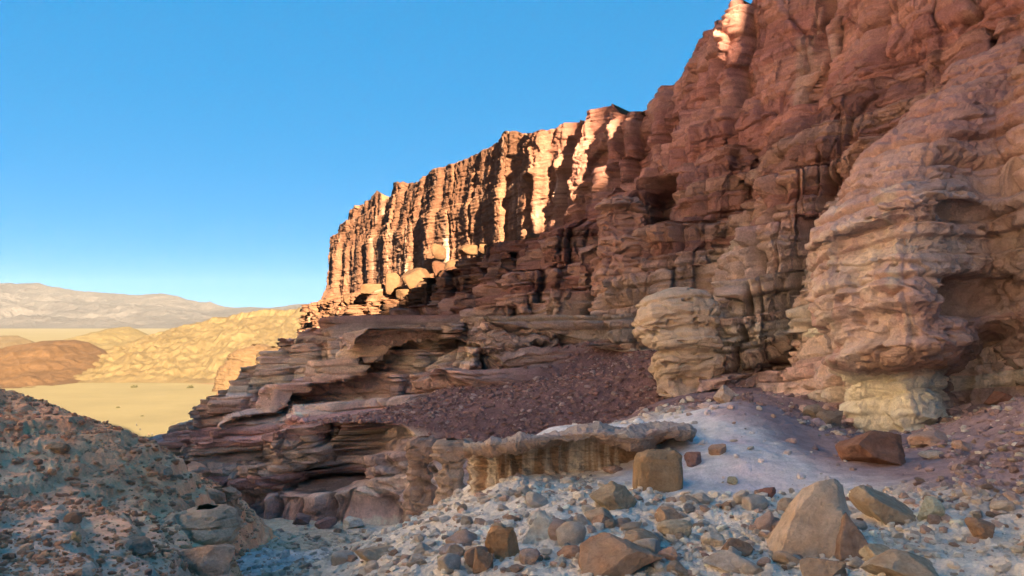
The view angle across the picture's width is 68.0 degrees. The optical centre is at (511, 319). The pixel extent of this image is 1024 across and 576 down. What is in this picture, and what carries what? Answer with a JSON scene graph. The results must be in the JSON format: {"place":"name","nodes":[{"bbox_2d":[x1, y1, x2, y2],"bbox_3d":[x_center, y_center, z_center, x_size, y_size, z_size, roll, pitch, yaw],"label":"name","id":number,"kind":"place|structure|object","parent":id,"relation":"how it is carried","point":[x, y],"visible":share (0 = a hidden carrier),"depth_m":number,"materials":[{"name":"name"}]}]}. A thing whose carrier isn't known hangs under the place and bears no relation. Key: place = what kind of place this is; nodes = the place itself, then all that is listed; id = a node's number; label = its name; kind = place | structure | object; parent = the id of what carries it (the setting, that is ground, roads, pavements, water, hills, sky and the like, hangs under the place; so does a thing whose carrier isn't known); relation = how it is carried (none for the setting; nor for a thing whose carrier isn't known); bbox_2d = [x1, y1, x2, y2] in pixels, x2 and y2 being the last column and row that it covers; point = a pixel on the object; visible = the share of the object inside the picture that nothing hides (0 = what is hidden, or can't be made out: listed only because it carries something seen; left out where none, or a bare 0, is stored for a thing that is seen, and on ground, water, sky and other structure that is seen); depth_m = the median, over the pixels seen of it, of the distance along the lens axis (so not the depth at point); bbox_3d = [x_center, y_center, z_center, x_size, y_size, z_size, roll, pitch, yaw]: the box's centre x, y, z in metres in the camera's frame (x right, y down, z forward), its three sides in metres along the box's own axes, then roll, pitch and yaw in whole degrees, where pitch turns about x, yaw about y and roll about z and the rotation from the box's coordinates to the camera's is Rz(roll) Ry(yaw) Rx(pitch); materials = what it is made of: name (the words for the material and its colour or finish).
{"place":"outdoors","nodes":[
{"label":"outdoors","id":0,"kind":"place"},
{"bbox_2d":[0,335,34,348],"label":"hill","id":1,"kind":"structure","parent":0,"point":[6,341],"depth_m":1314.00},
{"bbox_2d":[0,340,107,387],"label":"hill","id":2,"kind":"structure","parent":0,"point":[52,363],"depth_m":896.32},
{"bbox_2d":[64,327,147,348],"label":"hill","id":3,"kind":"structure","parent":0,"point":[109,338],"depth_m":1663.10,"materials":[{"name":"sand"}]},
{"bbox_2d":[0,328,217,437],"bbox_3d":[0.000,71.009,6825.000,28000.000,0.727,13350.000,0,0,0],"label":"desert floor","id":4,"kind":"structure","parent":0,"point":[161,407],"depth_m":695.86,"materials":[{"name":"sand"}]},
{"bbox_2d":[212,344,269,391],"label":"rock outcrop","id":5,"kind":"object","parent":4,"relation":"on","point":[233,364],"visible":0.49,"depth_m":748.62,"materials":[{"name":"stone"}]},
{"bbox_2d":[0,390,279,575],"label":"hillside","id":6,"kind":"structure","parent":0,"point":[86,526],"depth_m":17.16,"materials":[{"name":"gravel"}]},
{"bbox_2d":[45,442,70,453],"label":"rock","id":7,"kind":"object","parent":6,"relation":"on","point":[60,448],"visible":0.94,"depth_m":17.90,"materials":[{"name":"stone"}]},
{"bbox_2d":[63,512,81,523],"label":"stone","id":8,"kind":"object","parent":6,"relation":"on","point":[74,518],"visible":0.98,"depth_m":12.88,"materials":[{"name":"stone"}]},
{"bbox_2d":[0,388,261,575],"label":"hillside scree","id":9,"kind":"structure","parent":6,"relation":"on","point":[40,556],"depth_m":16.16,"materials":[{"name":"gravel"}]},
{"bbox_2d":[129,536,153,555],"bbox_3d":[-6.402,3.888,13.018,0.509,0.289,0.433,0,0,0],"label":"rock ledge","id":10,"kind":"object","parent":6,"relation":"on","point":[141,546],"visible":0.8,"depth_m":12.96,"materials":[{"name":"stone"}]},
{"bbox_2d":[185,460,211,476],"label":"rock","id":11,"kind":"object","parent":6,"relation":"on","point":[195,467],"visible":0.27,"depth_m":33.09,"materials":[{"name":"stone"}]},
{"bbox_2d":[159,503,243,544],"bbox_3d":[-7.465,5.353,17.676,2.264,1.994,2.286,0,0,0],"label":"rock ledge","id":12,"kind":"object","parent":6,"relation":"on","point":[209,524],"visible":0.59,"depth_m":17.20,"materials":[{"name":"stone"}]},
{"bbox_2d":[179,544,234,575],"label":"rock ledge","id":13,"kind":"object","parent":6,"relation":"on","point":[211,560],"visible":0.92,"depth_m":13.72,"materials":[{"name":"stone"}]},
{"bbox_2d":[207,486,242,529],"bbox_3d":[-9.825,6.379,25.084,1.800,1.744,1.722,0,0,0],"label":"rock","id":14,"kind":"object","parent":6,"relation":"on","point":[229,495],"visible":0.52,"depth_m":24.86,"materials":[{"name":"stone"}]},
{"bbox_2d":[0,283,304,328],"bbox_3d":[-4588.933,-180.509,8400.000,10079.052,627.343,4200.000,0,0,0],"label":"mountains","id":15,"kind":"structure","parent":0,"point":[32,306],"depth_m":7932.73,"materials":[{"name":"stone"}]},
{"bbox_2d":[73,307,306,382],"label":"hill","id":16,"kind":"structure","parent":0,"point":[197,352],"depth_m":1009.53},
{"bbox_2d":[0,0,751,307],"label":"sky","id":17,"kind":"structure","parent":0,"point":[214,151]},
{"bbox_2d":[363,0,751,205],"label":"plateau","id":18,"kind":"structure","parent":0,"point":[618,108],"depth_m":87.34,"materials":[{"name":"stone"}]},
{"bbox_2d":[236,386,1023,575],"bbox_3d":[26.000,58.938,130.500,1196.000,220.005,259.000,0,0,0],"label":"ground","id":19,"kind":"structure","parent":0,"point":[752,474],"depth_m":19.38,"materials":[{"name":"gravel"}]},
{"bbox_2d":[292,513,311,524],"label":"boulder","id":20,"kind":"object","parent":19,"relation":"on","point":[302,519],"visible":0.92,"depth_m":37.76,"materials":[{"name":"stone"}]},
{"bbox_2d":[315,517,336,528],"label":"boulder","id":21,"kind":"object","parent":19,"relation":"on","point":[327,523],"visible":0.88,"depth_m":36.82,"materials":[{"name":"stone"}]},
{"bbox_2d":[330,550,354,565],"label":"stone","id":22,"kind":"object","parent":19,"relation":"on","point":[339,557],"visible":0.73,"depth_m":18.45,"materials":[{"name":"stone"}]},
{"bbox_2d":[343,516,365,528],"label":"boulder","id":23,"kind":"object","parent":19,"relation":"on","point":[349,522],"visible":0.94,"depth_m":37.49,"materials":[{"name":"stone"}]},
{"bbox_2d":[364,560,378,573],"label":"stone","id":24,"kind":"object","parent":19,"relation":"on","point":[370,566],"visible":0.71,"depth_m":15.02,"materials":[{"name":"stone"}]},
{"bbox_2d":[354,545,393,561],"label":"boulder","id":25,"kind":"object","parent":19,"relation":"on","point":[370,554],"visible":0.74,"depth_m":17.39,"materials":[{"name":"stone"}]},
{"bbox_2d":[406,552,426,567],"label":"boulder","id":26,"kind":"object","parent":19,"relation":"on","point":[417,559],"visible":0.9,"depth_m":13.35,"materials":[{"name":"stone"}]},
{"bbox_2d":[399,436,437,522],"bbox_3d":[-3.816,7.096,31.704,1.723,4.487,1.515,0,0,0],"label":"rock column","id":27,"kind":"object","parent":19,"relation":"on","point":[418,497],"visible":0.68,"depth_m":31.23,"materials":[{"name":"stone"}]},
{"bbox_2d":[414,542,432,555],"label":"stone","id":28,"kind":"object","parent":19,"relation":"on","point":[422,548],"visible":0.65,"depth_m":15.04,"materials":[{"name":"stone"}]},
{"bbox_2d":[437,553,460,573],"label":"stone","id":29,"kind":"object","parent":19,"relation":"on","point":[449,563],"visible":0.82,"depth_m":12.51,"materials":[{"name":"stone"}]},
{"bbox_2d":[429,438,472,504],"bbox_3d":[-2.389,6.807,30.183,1.710,4.175,1.597,0,0,0],"label":"rock column","id":30,"kind":"object","parent":19,"relation":"on","point":[447,454],"visible":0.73,"depth_m":29.74,"materials":[{"name":"stone"}]},
{"bbox_2d":[446,544,464,556],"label":"stone","id":31,"kind":"object","parent":19,"relation":"on","point":[454,548],"visible":0.52,"depth_m":13.32,"materials":[{"name":"stone"}]},
{"bbox_2d":[445,530,477,545],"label":"stone","id":32,"kind":"object","parent":19,"relation":"on","point":[467,537],"visible":0.6,"depth_m":15.13,"materials":[{"name":"stone"}]},
{"bbox_2d":[464,546,487,567],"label":"stone","id":33,"kind":"object","parent":19,"relation":"on","point":[469,554],"visible":0.47,"depth_m":12.57,"materials":[{"name":"stone"}]},
{"bbox_2d":[473,547,493,573],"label":"boulder","id":34,"kind":"object","parent":19,"relation":"on","point":[483,560],"visible":0.93,"depth_m":12.22,"materials":[{"name":"stone"}]},
{"bbox_2d":[485,526,519,558],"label":"boulder","id":35,"kind":"object","parent":19,"relation":"on","point":[501,541],"visible":0.81,"depth_m":13.06,"materials":[{"name":"stone"}]},
{"bbox_2d":[519,548,540,564],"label":"boulder","id":36,"kind":"object","parent":19,"relation":"on","point":[529,556],"visible":0.99,"depth_m":12.20,"materials":[{"name":"stone"}]},
{"bbox_2d":[521,510,552,543],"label":"boulder","id":37,"kind":"object","parent":19,"relation":"on","point":[540,524],"visible":0.66,"depth_m":13.81,"materials":[{"name":"stone"}]},
{"bbox_2d":[526,491,548,507],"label":"stone","id":38,"kind":"object","parent":19,"relation":"on","point":[535,499],"visible":0.84,"depth_m":17.90,"materials":[{"name":"stone"}]},
{"bbox_2d":[548,517,565,540],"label":"stone","id":39,"kind":"object","parent":19,"relation":"on","point":[556,523],"visible":0.4,"depth_m":13.74,"materials":[{"name":"stone"}]},
{"bbox_2d":[557,545,579,558],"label":"boulder","id":40,"kind":"object","parent":19,"relation":"on","point":[569,551],"visible":0.83,"depth_m":12.53,"materials":[{"name":"stone"}]},
{"bbox_2d":[556,521,585,545],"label":"stone","id":41,"kind":"object","parent":19,"relation":"on","point":[572,532],"visible":0.86,"depth_m":13.46,"materials":[{"name":"stone"}]},
{"bbox_2d":[463,420,696,491],"bbox_3d":[2.066,4.660,25.505,7.032,3.329,8.001,0,0,0],"label":"rock ledge","id":42,"kind":"object","parent":19,"relation":"on","point":[578,448],"visible":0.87,"depth_m":22.97,"materials":[{"name":"stone"}]},
{"bbox_2d":[573,514,587,524],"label":"stone","id":43,"kind":"object","parent":19,"relation":"on","point":[581,518],"visible":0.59,"depth_m":15.08,"materials":[{"name":"stone"}]},
{"bbox_2d":[148,77,1023,524],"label":"cliff terraces","id":44,"kind":"object","parent":19,"relation":"on","point":[740,259],"visible":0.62,"depth_m":50.17,"materials":[{"name":"stone"}]},
{"bbox_2d":[360,284,384,295],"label":"bench boulder","id":45,"kind":"object","parent":44,"relation":"on","point":[367,289],"visible":0.77,"depth_m":141.54,"materials":[{"name":"stone"}]},
{"bbox_2d":[385,272,400,294],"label":"bench boulder","id":46,"kind":"object","parent":44,"relation":"on","point":[392,282],"visible":0.87,"depth_m":137.70,"materials":[{"name":"stone"}]},
{"bbox_2d":[395,289,408,298],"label":"bench boulder","id":47,"kind":"object","parent":44,"relation":"on","point":[401,293],"visible":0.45,"depth_m":126.56,"materials":[{"name":"stone"}]},
{"bbox_2d":[402,268,429,288],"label":"bench boulder","id":48,"kind":"object","parent":47,"relation":"on","point":[411,278],"visible":0.66,"depth_m":127.27,"materials":[{"name":"stone"}]},
{"bbox_2d":[431,243,445,260],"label":"bench boulder","id":49,"kind":"object","parent":44,"relation":"on","point":[438,251],"visible":1,"depth_m":124.90,"materials":[{"name":"stone"}]},
{"bbox_2d":[444,259,457,268],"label":"bench boulder","id":50,"kind":"object","parent":44,"relation":"on","point":[449,263],"visible":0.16,"depth_m":111.59,"materials":[{"name":"stone"}]},
{"bbox_2d":[458,245,477,255],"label":"bench boulder","id":51,"kind":"object","parent":44,"relation":"on","point":[469,250],"visible":1,"depth_m":111.64,"materials":[{"name":"stone"}]},
{"bbox_2d":[305,341,667,441],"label":"red scree","id":52,"kind":"structure","parent":44,"relation":"on","point":[405,412],"depth_m":45.58,"materials":[{"name":"stone"}]},
{"bbox_2d":[190,321,971,436],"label":"terrace debris","id":53,"kind":"object","parent":44,"relation":"on","point":[295,415],"visible":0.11,"depth_m":50.88,"materials":[{"name":"stone"}]},
{"bbox_2d":[588,195,654,311],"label":"rock spire","id":54,"kind":"object","parent":44,"relation":"on","point":[620,219],"visible":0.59,"depth_m":56.33,"materials":[{"name":"stone"}]},
{"bbox_2d":[584,507,613,522],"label":"stone","id":55,"kind":"object","parent":19,"relation":"on","point":[590,514],"visible":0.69,"depth_m":15.28,"materials":[{"name":"stone"}]},
{"bbox_2d":[591,514,609,524],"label":"boulder","id":56,"kind":"object","parent":19,"relation":"on","point":[601,518],"visible":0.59,"depth_m":14.94,"materials":[{"name":"stone"}]},
{"bbox_2d":[604,518,615,528],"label":"stone","id":57,"kind":"object","parent":19,"relation":"on","point":[610,523],"visible":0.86,"depth_m":14.81,"materials":[{"name":"stone"}]},
{"bbox_2d":[589,481,636,509],"bbox_3d":[2.182,3.953,16.919,0.919,0.659,0.892,0,0,37],"label":"boulder","id":58,"kind":"object","parent":19,"relation":"on","point":[611,495],"visible":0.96,"depth_m":16.73,"materials":[{"name":"stone"}]},
{"bbox_2d":[603,465,622,473],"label":"boulder","id":59,"kind":"object","parent":19,"relation":"on","point":[613,469],"visible":0.94,"depth_m":22.16,"materials":[{"name":"stone"}]},
{"bbox_2d":[578,532,663,575],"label":"boulder","id":60,"kind":"object","parent":19,"relation":"on","point":[604,554],"visible":0.98,"depth_m":11.32,"materials":[{"name":"stone"}]},
{"bbox_2d":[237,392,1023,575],"bbox_3d":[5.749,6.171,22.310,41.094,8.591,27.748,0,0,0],"label":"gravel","id":61,"kind":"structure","parent":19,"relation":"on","point":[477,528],"depth_m":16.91,"materials":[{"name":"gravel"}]},
{"bbox_2d":[620,522,641,530],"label":"stone","id":62,"kind":"object","parent":19,"relation":"on","point":[629,526],"visible":0.72,"depth_m":14.68,"materials":[{"name":"stone"}]},
{"bbox_2d":[623,528,658,541],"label":"boulder","id":63,"kind":"object","parent":19,"relation":"on","point":[632,535],"visible":0.38,"depth_m":12.60,"materials":[{"name":"stone"}]},
{"bbox_2d":[633,538,660,553],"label":"stone","id":64,"kind":"object","parent":19,"relation":"on","point":[653,545],"visible":0.43,"depth_m":11.78,"materials":[{"name":"stone"}]},
{"bbox_2d":[632,447,682,492],"bbox_3d":[3.691,3.925,19.378,1.256,1.306,1.067,0,0,0],"label":"boulder","id":65,"kind":"object","parent":19,"relation":"on","point":[659,470],"visible":0.77,"depth_m":18.91,"materials":[{"name":"stone"}]},
{"bbox_2d":[658,546,677,560],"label":"boulder","id":66,"kind":"object","parent":19,"relation":"on","point":[669,553],"visible":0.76,"depth_m":11.59,"materials":[{"name":"stone"}]},
{"bbox_2d":[654,506,683,521],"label":"boulder","id":67,"kind":"object","parent":19,"relation":"on","point":[664,513],"visible":0.62,"depth_m":15.17,"materials":[{"name":"stone"}]},
{"bbox_2d":[656,519,692,537],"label":"boulder","id":68,"kind":"object","parent":19,"relation":"on","point":[671,527],"visible":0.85,"depth_m":13.58,"materials":[{"name":"stone"}]},
{"bbox_2d":[666,562,688,575],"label":"stone","id":69,"kind":"object","parent":19,"relation":"on","point":[679,568],"visible":0.94,"depth_m":11.06,"materials":[{"name":"stone"}]},
{"bbox_2d":[631,286,725,396],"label":"rock dome","id":70,"kind":"object","parent":19,"relation":"on","point":[676,327],"visible":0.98,"depth_m":43.12,"materials":[{"name":"stone"}]},
{"bbox_2d":[679,495,699,504],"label":"stone","id":71,"kind":"object","parent":19,"relation":"on","point":[684,498],"visible":0.69,"depth_m":16.80,"materials":[{"name":"stone"}]},
{"bbox_2d":[684,452,701,466],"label":"boulder","id":72,"kind":"object","parent":19,"relation":"on","point":[692,459],"visible":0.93,"depth_m":20.64,"materials":[{"name":"stone"}]},
{"bbox_2d":[701,531,724,546],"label":"boulder","id":73,"kind":"object","parent":19,"relation":"on","point":[714,538],"visible":0.93,"depth_m":12.71,"materials":[{"name":"stone"}]},
{"bbox_2d":[708,444,725,454],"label":"boulder","id":74,"kind":"object","parent":19,"relation":"on","point":[716,449],"visible":0.92,"depth_m":20.85,"materials":[{"name":"stone"}]},
{"bbox_2d":[713,385,735,403],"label":"boulder","id":75,"kind":"object","parent":19,"relation":"on","point":[724,393],"visible":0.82,"depth_m":31.03,"materials":[{"name":"stone"}]},
{"bbox_2d":[702,550,755,573],"bbox_3d":[3.307,3.610,11.255,0.772,0.300,0.763,0,0,-33],"label":"boulder","id":76,"kind":"object","parent":19,"relation":"on","point":[728,561],"visible":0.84,"depth_m":11.15,"materials":[{"name":"stone"}]},
{"bbox_2d":[721,538,752,556],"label":"boulder","id":77,"kind":"object","parent":19,"relation":"on","point":[745,548],"visible":0.72,"depth_m":11.72,"materials":[{"name":"stone"}]},
{"bbox_2d":[733,490,748,504],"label":"stone","id":78,"kind":"object","parent":19,"relation":"on","point":[738,496],"visible":0.61,"depth_m":16.32,"materials":[{"name":"stone"}]},
{"bbox_2d":[741,562,763,574],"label":"stone","id":79,"kind":"object","parent":19,"relation":"on","point":[749,568],"visible":0.96,"depth_m":10.81,"materials":[{"name":"stone"}]},
{"bbox_2d":[742,494,768,510],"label":"stone","id":80,"kind":"object","parent":19,"relation":"on","point":[750,502],"visible":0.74,"depth_m":16.01,"materials":[{"name":"stone"}]},
{"bbox_2d":[753,511,776,530],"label":"stone","id":81,"kind":"object","parent":19,"relation":"on","point":[766,520],"visible":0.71,"depth_m":14.13,"materials":[{"name":"stone"}]},
{"bbox_2d":[759,487,775,497],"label":"boulder","id":82,"kind":"object","parent":19,"relation":"on","point":[771,491],"visible":0.77,"depth_m":17.30,"materials":[{"name":"stone"}]},
{"bbox_2d":[777,497,792,511],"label":"stone","id":83,"kind":"object","parent":19,"relation":"on","point":[783,503],"visible":0.34,"depth_m":15.84,"materials":[{"name":"stone"}]},
{"bbox_2d":[772,551,799,565],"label":"stone","id":84,"kind":"object","parent":19,"relation":"on","point":[782,557],"visible":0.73,"depth_m":11.35,"materials":[{"name":"stone"}]},
{"bbox_2d":[766,479,850,558],"bbox_3d":[4.914,3.205,12.286,1.516,1.230,1.196,0,0,0],"label":"boulder","id":85,"kind":"object","parent":19,"relation":"on","point":[808,524],"visible":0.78,"depth_m":12.04,"materials":[{"name":"stone"}]},
{"bbox_2d":[803,404,822,418],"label":"boulder","id":86,"kind":"object","parent":19,"relation":"on","point":[812,411],"visible":0.57,"depth_m":29.97,"materials":[{"name":"stone"}]},
{"bbox_2d":[799,557,846,575],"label":"boulder","id":87,"kind":"object","parent":19,"relation":"on","point":[810,566],"visible":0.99,"depth_m":10.12,"materials":[{"name":"stone"}]},
{"bbox_2d":[816,410,842,428],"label":"boulder","id":88,"kind":"object","parent":19,"relation":"on","point":[834,418],"visible":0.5,"depth_m":28.54,"materials":[{"name":"stone"}]},
{"bbox_2d":[835,512,867,560],"bbox_3d":[5.308,3.360,11.926,0.702,0.710,0.453,0,0,-12],"label":"boulder","id":89,"kind":"object","parent":19,"relation":"on","point":[851,540],"visible":0.78,"depth_m":11.77,"materials":[{"name":"stone"}]},
{"bbox_2d":[848,556,862,568],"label":"stone","id":90,"kind":"object","parent":19,"relation":"on","point":[855,562],"visible":0.81,"depth_m":10.99,"materials":[{"name":"stone"}]},
{"bbox_2d":[851,519,867,530],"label":"stone","id":91,"kind":"object","parent":19,"relation":"on","point":[861,525],"visible":0.38,"depth_m":13.05,"materials":[{"name":"stone"}]},
{"bbox_2d":[835,430,905,465],"bbox_3d":[9.634,3.498,20.333,1.601,1.102,1.361,0,0,0],"label":"boulder","id":92,"kind":"object","parent":19,"relation":"on","point":[878,447],"visible":0.9,"depth_m":19.97,"materials":[{"name":"stone"}]},
{"bbox_2d":[859,544,889,559],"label":"boulder","id":93,"kind":"object","parent":19,"relation":"on","point":[868,552],"visible":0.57,"depth_m":11.28,"materials":[{"name":"stone"}]},
{"bbox_2d":[849,485,915,524],"bbox_3d":[6.737,3.417,13.750,1.053,0.786,0.920,0,0,0],"label":"boulder","id":94,"kind":"object","parent":19,"relation":"on","point":[885,508],"visible":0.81,"depth_m":13.50,"materials":[{"name":"stone"}]},
{"bbox_2d":[860,548,938,575],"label":"boulder","id":95,"kind":"object","parent":19,"relation":"on","point":[893,562],"visible":0.99,"depth_m":9.98,"materials":[{"name":"stone"}]},
{"bbox_2d":[804,33,1023,432],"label":"rock buttress","id":96,"kind":"object","parent":19,"relation":"on","point":[914,245],"visible":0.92,"depth_m":29.18,"materials":[{"name":"stone"}]},
{"bbox_2d":[907,430,947,444],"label":"boulder","id":97,"kind":"object","parent":19,"relation":"on","point":[922,437],"visible":0.89,"depth_m":22.09,"materials":[{"name":"stone"}]},
{"bbox_2d":[917,450,943,458],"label":"boulder","id":98,"kind":"object","parent":19,"relation":"on","point":[931,454],"visible":0.94,"depth_m":19.94,"materials":[{"name":"stone"}]},
{"bbox_2d":[917,496,944,520],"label":"boulder","id":99,"kind":"object","parent":19,"relation":"on","point":[932,505],"visible":0.84,"depth_m":13.23,"materials":[{"name":"stone"}]},
{"bbox_2d":[927,514,940,524],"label":"stone","id":100,"kind":"object","parent":19,"relation":"on","point":[933,519],"visible":0.92,"depth_m":13.08,"materials":[{"name":"stone"}]},
{"bbox_2d":[951,440,971,450],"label":"boulder","id":101,"kind":"object","parent":19,"relation":"on","point":[960,445],"visible":0.91,"depth_m":19.94,"materials":[{"name":"stone"}]},
{"bbox_2d":[964,517,994,538],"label":"boulder","id":102,"kind":"object","parent":19,"relation":"on","point":[982,529],"visible":0.86,"depth_m":12.32,"materials":[{"name":"stone"}]},
{"bbox_2d":[983,391,1011,404],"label":"boulder","id":103,"kind":"object","parent":19,"relation":"on","point":[995,397],"visible":0.79,"depth_m":28.69,"materials":[{"name":"stone"}]},
{"bbox_2d":[989,500,1014,511],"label":"stone","id":104,"kind":"object","parent":19,"relation":"on","point":[1004,505],"visible":0.92,"depth_m":13.49,"materials":[{"name":"stone"}]},
{"bbox_2d":[318,0,1023,301],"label":"cliff","id":105,"kind":"structure","parent":0,"point":[758,88],"depth_m":63.17,"materials":[{"name":"stone"}]},
{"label":"bench boulder","id":106,"kind":"object","parent":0,"visible":0},
{"bbox_2d":[432,261,444,276],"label":"bench boulder","id":107,"kind":"object","parent":106,"relation":"on","point":[437,266],"visible":0.56,"depth_m":117.62,"materials":[{"name":"stone"}]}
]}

